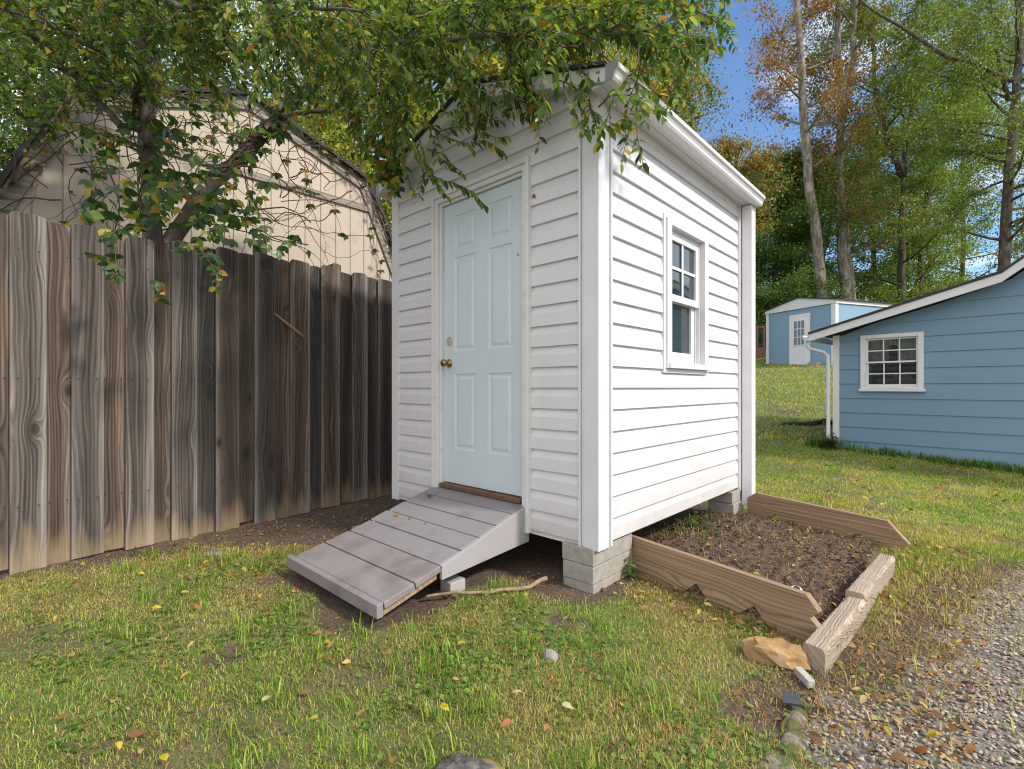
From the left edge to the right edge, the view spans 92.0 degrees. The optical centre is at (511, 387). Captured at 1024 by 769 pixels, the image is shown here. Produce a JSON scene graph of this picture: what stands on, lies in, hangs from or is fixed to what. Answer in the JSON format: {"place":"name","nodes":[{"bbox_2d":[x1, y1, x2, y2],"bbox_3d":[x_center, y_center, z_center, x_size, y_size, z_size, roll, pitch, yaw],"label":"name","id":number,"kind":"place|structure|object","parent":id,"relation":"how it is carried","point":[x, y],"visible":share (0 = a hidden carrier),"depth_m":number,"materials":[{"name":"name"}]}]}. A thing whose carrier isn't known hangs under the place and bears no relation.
{"place":"outdoors","nodes":[
{"label":"outdoors","id":0,"kind":"place"},
{"bbox_2d":[0,357,1023,768],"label":"grass","id":1,"kind":"structure","parent":0,"point":[974,545],"depth_m":2.14,"materials":[{"name":"green plant"}]},
{"bbox_2d":[0,358,1023,768],"bbox_3d":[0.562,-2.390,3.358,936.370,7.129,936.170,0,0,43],"label":"ground","id":2,"kind":"structure","parent":0,"point":[508,562],"depth_m":2.10,"materials":[{"name":"green plant"}]},
{"bbox_2d":[0,0,187,172],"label":"garden tree","id":3,"kind":"object","parent":2,"relation":"on","point":[31,71],"visible":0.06,"depth_m":7.93,"materials":[{"name":"green plant"}]},
{"bbox_2d":[159,753,168,760],"bbox_3d":[-1.037,1.099,1.474,0.047,0.010,0.022,0,0,43],"label":"fallen leaf","id":4,"kind":"object","parent":2,"relation":"on","point":[165,756],"visible":1,"depth_m":1.47,"materials":[{"name":"yellow plant"}]},
{"bbox_2d":[0,211,391,574],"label":"wooden fence","id":5,"kind":"object","parent":2,"relation":"on","point":[132,415],"visible":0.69,"depth_m":3.71,"materials":[{"name":"wood"}]},
{"bbox_2d":[275,313,305,336],"bbox_3d":[-1.963,-0.551,4.384,0.012,0.192,0.278,0,0,41],"label":"dry twig","id":6,"kind":"object","parent":5,"relation":"attached to","point":[291,326],"visible":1,"depth_m":4.38,"materials":[{"name":"brown wood"}]},
{"bbox_2d":[0,81,391,281],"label":"gambrel barn","id":7,"kind":"structure","parent":2,"relation":"on","point":[53,174],"depth_m":5.56,"materials":[{"name":"beige paint"}]},
{"bbox_2d":[38,0,374,149],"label":"garden tree","id":8,"kind":"object","parent":2,"relation":"on","point":[177,82],"visible":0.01,"depth_m":11.70,"materials":[{"name":"green plant"}]},
{"bbox_2d":[206,549,223,555],"bbox_3d":[-2.022,1.138,3.373,0.157,0.049,0.101,0,0,32],"label":"flat stone","id":9,"kind":"object","parent":2,"relation":"on","point":[215,552],"visible":0.41,"depth_m":3.35,"materials":[{"name":"grey stone"}]},
{"bbox_2d":[262,695,269,701],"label":"fallen leaf","id":10,"kind":"object","parent":2,"relation":"on","point":[265,697],"visible":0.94,"depth_m":1.75,"materials":[{"name":"yellow plant"}]},
{"bbox_2d":[235,0,496,232],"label":"garden tree","id":11,"kind":"object","parent":2,"relation":"on","point":[337,133],"visible":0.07,"depth_m":8.94,"materials":[{"name":"green plant"}]},
{"bbox_2d":[0,0,746,244],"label":"overhanging tree","id":12,"kind":"object","parent":2,"relation":"on","point":[404,60],"visible":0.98,"depth_m":3.06,"materials":[{"name":"green plant"}]},
{"bbox_2d":[0,0,412,306],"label":"creeper vine","id":13,"kind":"object","parent":12,"relation":"attached to","point":[210,202],"visible":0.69,"depth_m":3.84,"materials":[{"name":"green plant"}]},
{"bbox_2d":[287,486,528,618],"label":"entry ramp","id":14,"kind":"structure","parent":2,"relation":"on","point":[381,565],"depth_m":2.88,"materials":[{"name":"grey paint"}]},
{"bbox_2d":[440,703,449,710],"bbox_3d":[-0.232,1.098,1.701,0.047,0.012,0.021,0,0,43],"label":"fallen leaf","id":15,"kind":"object","parent":2,"relation":"on","point":[444,707],"visible":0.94,"depth_m":1.70,"materials":[{"name":"yellow plant"}]},
{"bbox_2d":[436,590,457,598],"bbox_3d":[-0.346,1.149,2.762,0.115,0.031,0.110,0,0,43],"label":"brick","id":16,"kind":"object","parent":2,"relation":"on","point":[447,596],"visible":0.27,"depth_m":2.71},
{"bbox_2d":[440,574,464,594],"bbox_3d":[-0.330,1.099,2.761,0.090,0.068,0.110,0,0,43],"label":"wood block","id":17,"kind":"object","parent":16,"relation":"on","point":[453,582],"depth_m":2.73,"materials":[{"name":"paint"}]},
{"bbox_2d":[12,502,909,768],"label":"clover","id":18,"kind":"object","parent":2,"relation":"on","point":[712,754],"visible":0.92,"depth_m":2.02,"materials":[{"name":"green plant"}]},
{"bbox_2d":[435,752,502,768],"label":"boulder","id":19,"kind":"object","parent":2,"relation":"on","point":[457,761],"visible":0.91,"depth_m":1.45,"materials":[{"name":"stone"}]},
{"bbox_2d":[426,576,547,597],"bbox_3d":[-0.125,1.097,2.707,0.684,0.054,0.065,0,0,-15],"label":"fallen stick","id":20,"kind":"object","parent":2,"relation":"on","point":[534,583],"visible":1,"depth_m":2.69,"materials":[{"name":"brown wood"}]},
{"bbox_2d":[500,718,511,726],"bbox_3d":[-0.018,1.098,1.620,0.047,0.012,0.021,0,0,-34],"label":"fallen leaf","id":21,"kind":"object","parent":2,"relation":"on","point":[507,721],"visible":1,"depth_m":1.62,"materials":[{"name":"orange plant"}]},
{"bbox_2d":[27,366,1022,768],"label":"leaf litter","id":22,"kind":"object","parent":2,"relation":"on","point":[819,740],"visible":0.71,"depth_m":2.16,"materials":[{"name":"brown plant"}]},
{"bbox_2d":[190,501,890,741],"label":"pebbles","id":23,"kind":"object","parent":2,"relation":"on","point":[583,664],"visible":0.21,"depth_m":2.93,"materials":[{"name":"grey stone"}]},
{"bbox_2d":[543,649,557,662],"bbox_3d":[0.161,1.124,2.065,0.066,0.059,0.050,0,0,20],"label":"field stone","id":24,"kind":"object","parent":2,"relation":"on","point":[551,654],"visible":0.81,"depth_m":2.05,"materials":[{"name":"grey stone"}]},
{"bbox_2d":[432,0,703,94],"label":"garden tree","id":25,"kind":"object","parent":2,"relation":"on","point":[489,68],"visible":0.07,"depth_m":10.95,"materials":[{"name":"green plant"}]},
{"bbox_2d":[562,701,573,708],"bbox_3d":[0.191,1.098,1.709,0.047,0.012,0.021,0,0,32],"label":"fallen leaf","id":26,"kind":"object","parent":2,"relation":"on","point":[566,704],"visible":0.94,"depth_m":1.71,"materials":[{"name":"beige plant"}]},
{"bbox_2d":[562,533,631,593],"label":"block pier","id":27,"kind":"structure","parent":2,"relation":"on","point":[588,570],"depth_m":2.83,"materials":[{"name":"concrete"}]},
{"bbox_2d":[371,59,765,551],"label":"garden shed","id":28,"kind":"structure","parent":27,"relation":"on","point":[579,370],"depth_m":3.29,"materials":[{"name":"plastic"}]},
{"bbox_2d":[440,178,521,496],"bbox_3d":[-0.225,-0.323,3.406,0.793,2.035,0.115,0,0,43],"label":"door","id":29,"kind":"structure","parent":28,"relation":"in","point":[482,361],"depth_m":3.39,"materials":[{"name":"paint"}]},
{"bbox_2d":[660,213,710,374],"bbox_3d":[1.233,-0.632,3.587,0.152,1.065,0.740,0,0,43],"label":"window","id":30,"kind":"structure","parent":28,"relation":"in","point":[685,261],"depth_m":3.63,"materials":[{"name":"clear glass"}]},
{"bbox_2d":[621,557,636,576],"bbox_3d":[0.688,1.072,2.945,0.089,0.126,0.124,0,0,-6],"label":"weed","id":31,"kind":"object","parent":2,"relation":"on","point":[629,571],"visible":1,"depth_m":2.94,"materials":[{"name":"green plant"}]},
{"bbox_2d":[570,0,738,136],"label":"garden tree","id":32,"kind":"object","parent":2,"relation":"on","point":[682,113],"visible":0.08,"depth_m":12.98,"materials":[{"name":"green plant"}]},
{"bbox_2d":[708,489,742,514],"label":"block pier","id":33,"kind":"structure","parent":2,"relation":"on","point":[729,502],"depth_m":4.29,"materials":[{"name":"concrete"}]},
{"bbox_2d":[632,535,822,642],"bbox_3d":[1.049,1.056,2.615,0.038,0.279,1.131,0,0,-33],"label":"wooden garden bed board","id":34,"kind":"object","parent":2,"relation":"on","point":[792,611],"visible":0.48,"depth_m":2.50,"materials":[{"name":"brown wood"}]},
{"bbox_2d":[694,120,815,237],"bbox_3d":[9.580,-5.816,20.815,5.089,10.139,5.078,0,0,6],"label":"deciduous tree","id":35,"kind":"object","parent":2,"relation":"on","point":[727,152],"visible":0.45,"depth_m":20.02,"materials":[{"name":"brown plant"}]},
{"bbox_2d":[755,326,765,358],"bbox_3d":[11.066,-2.053,25.000,2.480,1.880,2.000,0,0,0],"label":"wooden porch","id":36,"kind":"object","parent":2,"relation":"on","point":[760,352],"visible":0.26,"depth_m":24.00,"materials":[{"name":"brown wood"}]},
{"bbox_2d":[650,511,881,623],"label":"soil","id":37,"kind":"structure","parent":2,"relation":"on","point":[751,612],"depth_m":3.23,"materials":[{"name":"brown soil"}]},
{"bbox_2d":[674,507,741,538],"bbox_3d":[1.509,1.059,3.973,0.742,0.114,0.843,0,0,43],"label":"ivy","id":38,"kind":"object","parent":37,"relation":"on","point":[685,519],"visible":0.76,"depth_m":3.93,"materials":[{"name":"green plant"}]},
{"bbox_2d":[752,752,794,768],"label":"edging stone","id":39,"kind":"object","parent":2,"relation":"on","point":[779,760],"visible":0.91,"depth_m":1.48,"materials":[{"name":"stone"}]},
{"bbox_2d":[740,636,810,670],"bbox_3d":[1.083,1.109,2.047,0.262,0.125,0.105,0,0,29],"label":"garden stone","id":40,"kind":"object","parent":2,"relation":"on","point":[781,652],"visible":0.85,"depth_m":2.02,"materials":[{"name":"beige stone"}]},
{"bbox_2d":[778,729,808,761],"bbox_3d":[0.892,1.139,1.566,0.075,0.045,0.162,0,0,41],"label":"edging stone","id":41,"kind":"object","parent":2,"relation":"on","point":[792,736],"visible":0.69,"depth_m":1.56,"materials":[{"name":"stone"}]},
{"bbox_2d":[783,692,803,706],"bbox_3d":[1.002,1.118,1.776,0.065,0.008,0.063,-6,4,14],"label":"slate chip","id":42,"kind":"object","parent":2,"relation":"on","point":[791,699],"visible":1,"depth_m":1.76,"materials":[{"name":"grey stone"}]},
{"bbox_2d":[780,709,807,731],"bbox_3d":[0.961,1.138,1.681,0.154,0.048,0.059,0,0,-40],"label":"edging stone","id":43,"kind":"object","parent":2,"relation":"on","point":[794,718],"visible":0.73,"depth_m":1.67,"materials":[{"name":"stone"}]},
{"bbox_2d":[737,139,866,346],"bbox_3d":[15.054,-8.006,28.759,9.436,12.515,10.896,0,0,43],"label":"evergreen tree","id":44,"kind":"object","parent":2,"relation":"on","point":[790,274],"visible":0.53,"depth_m":27.12,"materials":[{"name":"green plant"}]},
{"bbox_2d":[794,667,814,687],"bbox_3d":[1.133,1.121,1.915,0.030,0.032,0.085,-3,6,-4],"label":"concrete scrap","id":45,"kind":"object","parent":2,"relation":"on","point":[804,677],"visible":1,"depth_m":1.90,"materials":[{"name":"grey concrete"}]},
{"bbox_2d":[778,418,832,425],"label":"earth bank","id":46,"kind":"structure","parent":2,"relation":"on","point":[815,422],"depth_m":9.55,"materials":[{"name":"soil"}]},
{"bbox_2d":[722,0,900,297],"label":"deciduous tree","id":47,"kind":"object","parent":2,"relation":"on","point":[800,59],"visible":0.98,"depth_m":25.83,"materials":[{"name":"orange plant"}]},
{"bbox_2d":[807,362,820,365],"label":"step block","id":48,"kind":"structure","parent":2,"relation":"on","point":[813,363],"depth_m":18.76,"materials":[{"name":"concrete"}]},
{"bbox_2d":[747,492,910,549],"bbox_3d":[2.384,1.043,3.838,0.039,0.285,1.150,0,0,-34],"label":"wooden garden bed board","id":49,"kind":"object","parent":2,"relation":"on","point":[843,523],"visible":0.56,"depth_m":3.78,"materials":[{"name":"brown wood"}]},
{"bbox_2d":[763,297,897,364],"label":"storage shed","id":50,"kind":"structure","parent":2,"relation":"on","point":[790,323],"depth_m":19.61,"materials":[{"name":"blue paint"}]},
{"bbox_2d":[789,313,809,364],"bbox_3d":[11.496,-1.878,19.781,0.054,2.125,0.930,0,0,-20],"label":"door","id":51,"kind":"structure","parent":50,"relation":"in","point":[799,324],"depth_m":19.81,"materials":[{"name":"white paint"}]},
{"bbox_2d":[817,431,843,448],"bbox_3d":[4.913,0.808,7.706,0.385,0.255,0.360,0,0,-34],"label":"weed","id":52,"kind":"object","parent":2,"relation":"on","point":[830,441],"visible":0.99,"depth_m":7.67,"materials":[{"name":"green plant"}]},
{"bbox_2d":[803,553,894,677],"bbox_3d":[1.753,1.101,2.509,1.522,0.168,0.092,0,0,-44],"label":"landscape timber","id":53,"kind":"object","parent":2,"relation":"on","point":[822,648],"visible":0.84,"depth_m":2.29,"materials":[{"name":"grey wood"}]},
{"bbox_2d":[777,0,960,299],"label":"deciduous tree","id":54,"kind":"object","parent":2,"relation":"on","point":[844,255],"visible":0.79,"depth_m":26.75,"materials":[{"name":"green plant"}]},
{"bbox_2d":[759,154,978,330],"bbox_3d":[22.406,-9.030,33.508,13.487,12.842,11.620,0,0,43],"label":"deciduous tree","id":55,"kind":"object","parent":2,"relation":"on","point":[869,269],"visible":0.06,"depth_m":32.04,"materials":[{"name":"green plant"}]},
{"bbox_2d":[758,266,990,346],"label":"woodland","id":56,"kind":"object","parent":2,"relation":"on","point":[925,289],"depth_m":46.88,"materials":[{"name":"green plant"}]},
{"bbox_2d":[768,0,1023,302],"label":"deciduous tree","id":57,"kind":"object","parent":2,"relation":"on","point":[901,295],"visible":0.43,"depth_m":29.10,"materials":[{"name":"green plant"}]},
{"bbox_2d":[811,102,992,300],"bbox_3d":[26.299,-11.500,35.853,12.998,17.164,11.958,0,0,43],"label":"deciduous tree","id":58,"kind":"object","parent":2,"relation":"on","point":[913,166],"visible":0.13,"depth_m":33.92,"materials":[{"name":"green plant"}]},
{"bbox_2d":[802,255,1023,468],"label":"blue house","id":59,"kind":"structure","parent":2,"relation":"on","point":[939,372],"depth_m":6.85,"materials":[{"name":"paint"}]},
{"bbox_2d":[858,332,925,391],"bbox_3d":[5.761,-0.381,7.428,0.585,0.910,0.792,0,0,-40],"label":"window","id":60,"kind":"structure","parent":59,"relation":"in","point":[897,359],"depth_m":7.37,"materials":[{"name":"white paint"}]},
{"bbox_2d":[836,0,1023,270],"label":"deciduous tree","id":61,"kind":"object","parent":2,"relation":"on","point":[1012,148],"visible":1,"depth_m":22.85,"materials":[{"name":"green plant"}]},
{"bbox_2d":[850,42,1023,292],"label":"deciduous tree","id":62,"kind":"object","parent":2,"relation":"on","point":[986,219],"visible":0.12,"depth_m":36.73,"materials":[{"name":"green plant"}]},
{"bbox_2d":[854,0,1023,296],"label":"deciduous tree","id":63,"kind":"object","parent":2,"relation":"on","point":[920,258],"visible":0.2,"depth_m":32.55,"materials":[{"name":"green plant"}]},
{"bbox_2d":[0,0,1023,297],"label":"sky","id":64,"kind":"structure","parent":0,"point":[733,63],"materials":[{"name":"blue"}]},
{"bbox_2d":[785,564,1023,768],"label":"gravel","id":65,"kind":"structure","parent":0,"point":[1019,746],"depth_m":1.75,"materials":[{"name":"grey gravel"}]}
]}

